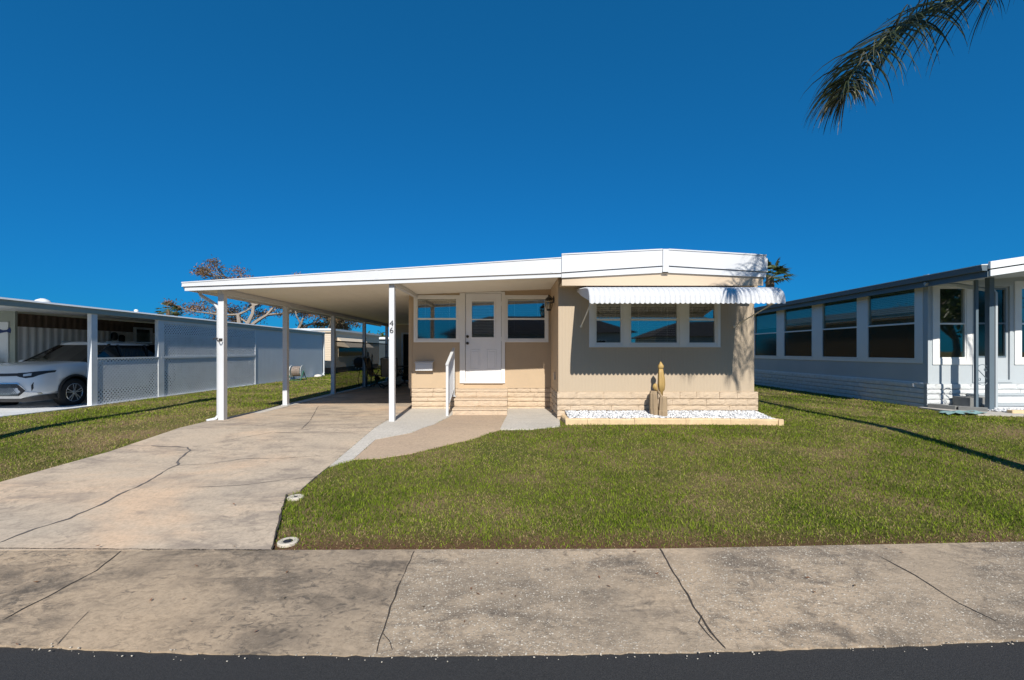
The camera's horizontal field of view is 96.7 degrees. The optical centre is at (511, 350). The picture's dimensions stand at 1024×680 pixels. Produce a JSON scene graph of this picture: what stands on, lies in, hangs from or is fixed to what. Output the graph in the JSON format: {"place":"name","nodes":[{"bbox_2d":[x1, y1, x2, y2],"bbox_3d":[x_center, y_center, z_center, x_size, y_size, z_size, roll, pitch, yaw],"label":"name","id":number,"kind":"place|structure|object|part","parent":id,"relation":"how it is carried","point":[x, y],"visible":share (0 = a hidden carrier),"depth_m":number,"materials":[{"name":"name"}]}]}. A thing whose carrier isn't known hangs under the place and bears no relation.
{"place":"outdoors","nodes":[
{"label":"outdoors","id":0,"kind":"place"},
{"bbox_2d":[0,375,322,416],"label":"neighbour driveway","id":1,"kind":"structure","parent":0,"point":[24,408],"depth_m":10.83,"materials":[{"name":"concrete"}]},
{"bbox_2d":[0,341,175,405],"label":"parked car","id":2,"kind":"object","parent":1,"relation":"on","point":[57,374],"visible":0.64,"depth_m":10.85,"materials":[{"name":"white paint"}]},
{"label":"windows","id":3,"kind":"part","parent":2,"relation":"part of","materials":[{"name":"black glass"}]},
{"bbox_2d":[0,381,411,549],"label":"driveway","id":4,"kind":"structure","parent":0,"point":[184,488],"depth_m":4.95,"materials":[{"name":"concrete"}]},
{"bbox_2d":[366,352,372,386],"bbox_3d":[-5.098,0.665,16.260,0.185,1.237,0.210,0,0,0],"label":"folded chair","id":5,"kind":"object","parent":4,"relation":"on","point":[367,376],"visible":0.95,"depth_m":16.22,"materials":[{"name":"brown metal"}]},
{"bbox_2d":[181,257,560,420],"bbox_3d":[-2.501,-0.159,14.145,6.758,3.018,12.110,0,0,0],"label":"carport","id":6,"kind":"object","parent":4,"relation":"on","point":[377,297],"visible":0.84,"depth_m":8.72,"materials":[{"name":"white paint"}]},
{"bbox_2d":[404,334,408,379],"bbox_3d":[-4.250,0.230,19.740,1.300,2.200,0.040,0,0,0],"label":"storage door","id":7,"kind":"structure","parent":6,"relation":"in","point":[406,336],"depth_m":19.72,"materials":[{"name":"black"}]},
{"bbox_2d":[363,357,384,386],"bbox_3d":[-4.907,0.749,16.305,0.707,1.086,0.636,0,0,4],"label":"patio chair","id":8,"kind":"object","parent":4,"relation":"on","point":[368,369],"visible":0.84,"depth_m":16.23,"materials":[{"name":"fabric"}]},
{"bbox_2d":[380,357,399,388],"bbox_3d":[-4.208,0.749,15.674,0.636,1.086,0.707,0,0,-9],"label":"patio chair","id":9,"kind":"object","parent":4,"relation":"on","point":[384,364],"visible":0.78,"depth_m":15.45,"materials":[{"name":"brown metal"}]},
{"bbox_2d":[398,368,408,386],"bbox_3d":[-3.844,0.749,16.613,0.707,1.086,0.636,0,0,-10],"label":"patio chair","id":10,"kind":"object","parent":4,"relation":"on","point":[404,377],"visible":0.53,"depth_m":16.51,"materials":[{"name":"brown metal"}]},
{"bbox_2d":[354,415,506,459],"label":"entry path","id":11,"kind":"structure","parent":0,"point":[452,429],"depth_m":6.98,"materials":[{"name":"beige paint"}]},
{"bbox_2d":[0,542,1023,656],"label":"pavement","id":12,"kind":"structure","parent":0,"point":[367,603],"depth_m":2.91,"materials":[{"name":"concrete"}]},
{"bbox_2d":[0,365,1023,549],"bbox_3d":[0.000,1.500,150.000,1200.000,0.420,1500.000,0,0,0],"label":"ground","id":13,"kind":"structure","parent":0,"point":[474,544],"depth_m":5.11,"materials":[{"name":"green plant"}]},
{"bbox_2d":[0,297,324,404],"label":"neighbour carport home","id":14,"kind":"object","parent":13,"relation":"on","point":[187,346],"visible":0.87,"depth_m":13.75,"materials":[{"name":"metal"}]},
{"bbox_2d":[0,322,9,362],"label":"white door","id":15,"kind":"structure","parent":14,"relation":"in","point":[4,337],"depth_m":12.07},
{"bbox_2d":[0,328,10,332],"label":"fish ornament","id":16,"kind":"object","parent":14,"relation":"attached to","point":[8,330],"visible":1,"depth_m":12.05,"materials":[{"name":"blue"}]},
{"bbox_2d":[111,332,117,339],"bbox_3d":[-13.130,-0.486,15.028,0.180,0.260,0.180,0,0,0],"label":"wall ornament","id":17,"kind":"object","parent":14,"relation":"attached to","point":[114,335],"depth_m":14.97,"materials":[{"name":"black metal"}]},
{"bbox_2d":[118,335,124,341],"bbox_3d":[-13.130,-0.409,15.310,0.180,0.260,0.180,0,0,0],"label":"wall ornament","id":18,"kind":"object","parent":14,"relation":"attached to","point":[121,338],"depth_m":15.25,"materials":[{"name":"black metal"}]},
{"bbox_2d":[133,327,152,344],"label":"window","id":19,"kind":"structure","parent":14,"relation":"in","point":[134,328],"depth_m":16.17,"materials":[{"name":"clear glass"}]},
{"bbox_2d":[154,302,180,315],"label":"fan palm","id":20,"kind":"object","parent":13,"relation":"on","point":[167,311],"visible":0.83,"depth_m":59.84,"materials":[{"name":"green plant"}]},
{"bbox_2d":[160,254,323,324],"bbox_3d":[-20.354,-2.912,36.136,11.490,8.594,8.717,0,0,0],"label":"reddish tree","id":21,"kind":"object","parent":13,"relation":"on","point":[206,271],"visible":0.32,"depth_m":35.52,"materials":[{"name":"brown plant"}]},
{"bbox_2d":[277,537,298,547],"bbox_3d":[-1.811,1.557,3.679,0.160,0.050,0.159,0,0,0],"label":"concrete ring","id":22,"kind":"object","parent":13,"relation":"on","point":[286,542],"visible":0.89,"depth_m":3.65,"materials":[{"name":"white concrete"}]},
{"bbox_2d":[287,494,302,500],"bbox_3d":[-2.188,1.494,4.603,0.160,0.050,0.159,0,0,0],"label":"concrete ring","id":23,"kind":"object","parent":13,"relation":"on","point":[296,497],"visible":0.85,"depth_m":4.57,"materials":[{"name":"white concrete"}]},
{"bbox_2d":[289,365,306,380],"bbox_3d":[-9.620,0.981,20.400,0.576,0.676,0.632,0,0,0],"label":"hose reel","id":24,"kind":"object","parent":13,"relation":"on","point":[297,371],"visible":0.99,"depth_m":20.26,"materials":[{"name":"plastic"}]},
{"bbox_2d":[295,311,360,330],"bbox_3d":[-15.720,-2.205,37.815,6.778,7.104,7.538,0,0,0],"label":"bare tree","id":25,"kind":"object","parent":13,"relation":"on","point":[341,324],"visible":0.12,"depth_m":37.86,"materials":[{"name":"brown plant"}]},
{"bbox_2d":[292,328,380,373],"bbox_3d":[-12.325,0.020,30.950,5.350,2.620,9.600,0,0,0],"label":"beige home","id":26,"kind":"object","parent":13,"relation":"on","point":[346,353],"visible":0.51,"depth_m":28.48,"materials":[{"name":"beige"}]},
{"bbox_2d":[338,346,361,356],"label":"window","id":27,"kind":"structure","parent":26,"relation":"in","point":[342,351],"depth_m":28.91,"materials":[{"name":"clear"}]},
{"bbox_2d":[352,356,361,383],"bbox_3d":[-5.720,0.750,17.001,0.522,1.163,0.062,0,0,0],"label":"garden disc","id":28,"kind":"object","parent":13,"relation":"on","point":[358,362],"visible":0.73,"depth_m":16.99,"materials":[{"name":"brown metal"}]},
{"bbox_2d":[378,337,388,364],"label":"distant home","id":29,"kind":"object","parent":13,"relation":"on","point":[381,349],"visible":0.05,"depth_m":42.00,"materials":[{"name":"white"}]},
{"bbox_2d":[330,408,452,466],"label":"entry slab","id":30,"kind":"structure","parent":13,"relation":"on","point":[410,420],"depth_m":7.76,"materials":[{"name":"concrete"}]},
{"bbox_2d":[445,348,455,415],"bbox_3d":[-1.265,0.620,9.471,0.124,1.381,1.066,0,0,2],"label":"handrail","id":31,"kind":"object","parent":30,"relation":"on","point":[450,377],"visible":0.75,"depth_m":9.41,"materials":[{"name":"white metal"}]},
{"bbox_2d":[452,388,507,414],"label":"entry steps","id":32,"kind":"structure","parent":13,"relation":"on","point":[480,401],"depth_m":9.46,"materials":[{"name":"paint"}]},
{"bbox_2d":[500,408,559,429],"bbox_3d":[0.338,1.315,8.863,1.063,0.090,2.874,0,0,0],"label":"concrete pad","id":33,"kind":"object","parent":13,"relation":"on","point":[526,418],"visible":0.79,"depth_m":8.44,"materials":[{"name":"grey concrete"}]},
{"bbox_2d":[409,249,785,419],"bbox_3d":[1.146,-0.234,15.878,6.965,3.169,17.644,0,0,0],"label":"mobile home","id":34,"kind":"object","parent":13,"relation":"on","point":[610,330],"visible":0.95,"depth_m":8.57,"materials":[{"name":"beige"}]},
{"bbox_2d":[415,361,433,370],"bbox_3d":[-1.974,0.338,10.232,0.408,0.214,0.133,0,0,0],"label":"mailbox","id":35,"kind":"object","parent":34,"relation":"attached to","point":[423,365],"visible":1,"depth_m":10.19,"materials":[{"name":"white paint"}]},
{"bbox_2d":[414,295,459,341],"bbox_3d":[-1.702,-0.728,10.351,1.042,1.065,0.146,0,0,0],"label":"window","id":36,"kind":"structure","parent":34,"relation":"in","point":[425,329],"depth_m":10.32,"materials":[{"name":"paint"}]},
{"bbox_2d":[466,294,500,381],"bbox_3d":[-0.641,-0.292,10.304,0.818,1.994,0.155,0,0,0],"label":"door","id":37,"kind":"structure","parent":34,"relation":"in","point":[483,353],"depth_m":10.30,"materials":[{"name":"paint"}]},
{"bbox_2d":[505,295,548,341],"bbox_3d":[0.322,-0.728,10.351,1.005,1.065,0.146,0,0,0],"label":"window","id":38,"kind":"structure","parent":34,"relation":"in","point":[516,329],"depth_m":10.32,"materials":[{"name":"paint"}]},
{"bbox_2d":[545,295,553,310],"bbox_3d":[0.776,-1.002,9.450,0.199,0.335,0.176,0,0,0],"label":"wall lantern","id":39,"kind":"object","parent":34,"relation":"attached to","point":[550,298],"depth_m":9.42,"materials":[{"name":"black metal"}]},
{"bbox_2d":[595,302,622,343],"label":"window","id":40,"kind":"structure","parent":34,"relation":"in","point":[620,319],"depth_m":8.56,"materials":[{"name":"paint"}]},
{"bbox_2d":[630,303,678,343],"bbox_3d":[2.675,-0.521,8.626,0.937,0.798,0.136,0,0,0],"label":"window","id":41,"kind":"structure","parent":34,"relation":"in","point":[676,319],"depth_m":8.56,"materials":[{"name":"paint"}]},
{"bbox_2d":[688,303,716,343],"bbox_3d":[3.578,-0.521,8.625,0.552,0.798,0.135,0,0,0],"label":"window","id":42,"kind":"structure","parent":34,"relation":"in","point":[714,319],"depth_m":8.56,"materials":[{"name":"paint"}]},
{"bbox_2d":[561,414,783,425],"bbox_3d":[2.810,1.264,8.203,3.800,0.171,0.715,0,0,0],"label":"planter edging","id":43,"kind":"object","parent":13,"relation":"on","point":[565,419],"visible":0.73,"depth_m":7.96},
{"bbox_2d":[565,410,774,418],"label":"gravel","id":44,"kind":"structure","parent":43,"relation":"on","point":[735,414],"depth_m":8.24,"materials":[{"name":"white gravel"}]},
{"bbox_2d":[649,361,667,416],"bbox_3d":[2.644,0.701,8.225,0.321,1.019,0.172,0,0,20],"label":"cactus","id":45,"kind":"object","parent":44,"relation":"on","point":[657,408],"visible":0.98,"depth_m":8.19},
{"bbox_2d":[763,257,797,304],"bbox_3d":[22.690,-3.471,39.966,4.548,9.602,4.326,0,0,0],"label":"fan palm","id":46,"kind":"object","parent":13,"relation":"on","point":[769,278],"visible":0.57,"depth_m":39.61,"materials":[{"name":"green plant"}]},
{"bbox_2d":[754,256,1023,407],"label":"grey home","id":47,"kind":"object","parent":13,"relation":"on","point":[909,341],"visible":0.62,"depth_m":11.20,"materials":[{"name":"blue"}]},
{"bbox_2d":[754,311,776,356],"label":"window","id":48,"kind":"structure","parent":47,"relation":"in","point":[765,344],"depth_m":17.23,"materials":[{"name":"glass"}]},
{"bbox_2d":[783,305,812,356],"bbox_3d":[9.639,-0.675,15.278,0.132,1.770,1.551,0,0,0],"label":"window","id":49,"kind":"structure","parent":47,"relation":"in","point":[799,343],"depth_m":15.31,"materials":[{"name":"glass"}]},
{"bbox_2d":[821,298,857,357],"bbox_3d":[9.639,-0.675,13.342,0.132,1.770,1.474,0,0,0],"label":"window","id":50,"kind":"structure","parent":47,"relation":"in","point":[842,342],"depth_m":13.34,"materials":[{"name":"paint"}]},
{"bbox_2d":[867,289,915,359],"bbox_3d":[9.639,-0.675,11.538,0.132,1.770,1.494,0,0,0],"label":"window","id":51,"kind":"structure","parent":47,"relation":"in","point":[886,341],"depth_m":11.51,"materials":[{"name":"paint"}]},
{"bbox_2d":[932,281,972,364],"bbox_3d":[10.153,-0.646,10.519,0.915,1.927,0.082,0,0,0],"label":"window","id":52,"kind":"structure","parent":47,"relation":"in","point":[967,294],"depth_m":10.48,"materials":[{"name":"paint"}]},
{"bbox_2d":[979,287,1007,379],"bbox_3d":[11.060,-0.380,10.484,0.808,2.200,0.132,0,0,0],"label":"door","id":53,"kind":"structure","parent":47,"relation":"in","point":[1002,292],"depth_m":10.54,"materials":[{"name":"white"}]},
{"bbox_2d":[1014,281,1023,364],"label":"window","id":54,"kind":"structure","parent":47,"relation":"in","point":[1018,285],"depth_m":10.48,"materials":[{"name":"paint"}]},
{"bbox_2d":[799,0,1009,134],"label":"queen palm","id":55,"kind":"object","parent":13,"relation":"on","point":[886,40],"visible":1,"depth_m":5.00,"materials":[{"name":"green plant"}]},
{"bbox_2d":[939,410,987,414],"bbox_3d":[9.228,1.256,9.319,1.087,0.048,0.408,0,0,-7],"label":"splash sheet","id":56,"kind":"object","parent":13,"relation":"on","point":[961,412],"visible":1,"depth_m":9.29,"materials":[{"name":"teal plastic"}]},
{"bbox_2d":[918,407,1023,416],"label":"porch slab","id":57,"kind":"structure","parent":13,"relation":"on","point":[990,413],"depth_m":9.26,"materials":[{"name":"concrete"}]},
{"bbox_2d":[953,396,984,406],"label":"concrete block","id":58,"kind":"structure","parent":57,"relation":"on","point":[963,400],"depth_m":10.11,"materials":[{"name":"grey concrete"}]},
{"bbox_2d":[974,277,993,409],"bbox_3d":[10.101,-0.150,9.750,0.368,2.840,0.100,0,0,0],"label":"porch post","id":59,"kind":"object","parent":57,"relation":"on","point":[989,344],"visible":0.97,"depth_m":9.72,"materials":[{"name":"white metal"}]},
{"bbox_2d":[928,403,1023,412],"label":"edging blocks","id":60,"kind":"structure","parent":13,"relation":"on","point":[952,407],"depth_m":9.84,"materials":[{"name":"grey concrete"}]},
{"bbox_2d":[0,642,1023,679],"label":"road","id":61,"kind":"structure","parent":0,"point":[984,661],"depth_m":2.36,"materials":[{"name":"grey asphalt"}]},
{"bbox_2d":[32,640,1017,662],"bbox_3d":[-2.018,1.626,2.499,9.796,0.028,0.228,0,0,0],"label":"edge grit","id":62,"kind":"object","parent":61,"relation":"on","point":[498,654],"visible":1,"depth_m":2.44,"materials":[{"name":"gravel"}]},
{"bbox_2d":[0,0,1023,336],"label":"sky","id":63,"kind":"structure","parent":0,"point":[142,141],"materials":[{"name":"blue"}]},
{"bbox_2d":[988,408,1023,411],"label":"porch gravel","id":64,"kind":"structure","parent":0,"point":[1000,409],"depth_m":9.67,"materials":[{"name":"white gravel"}]}
]}

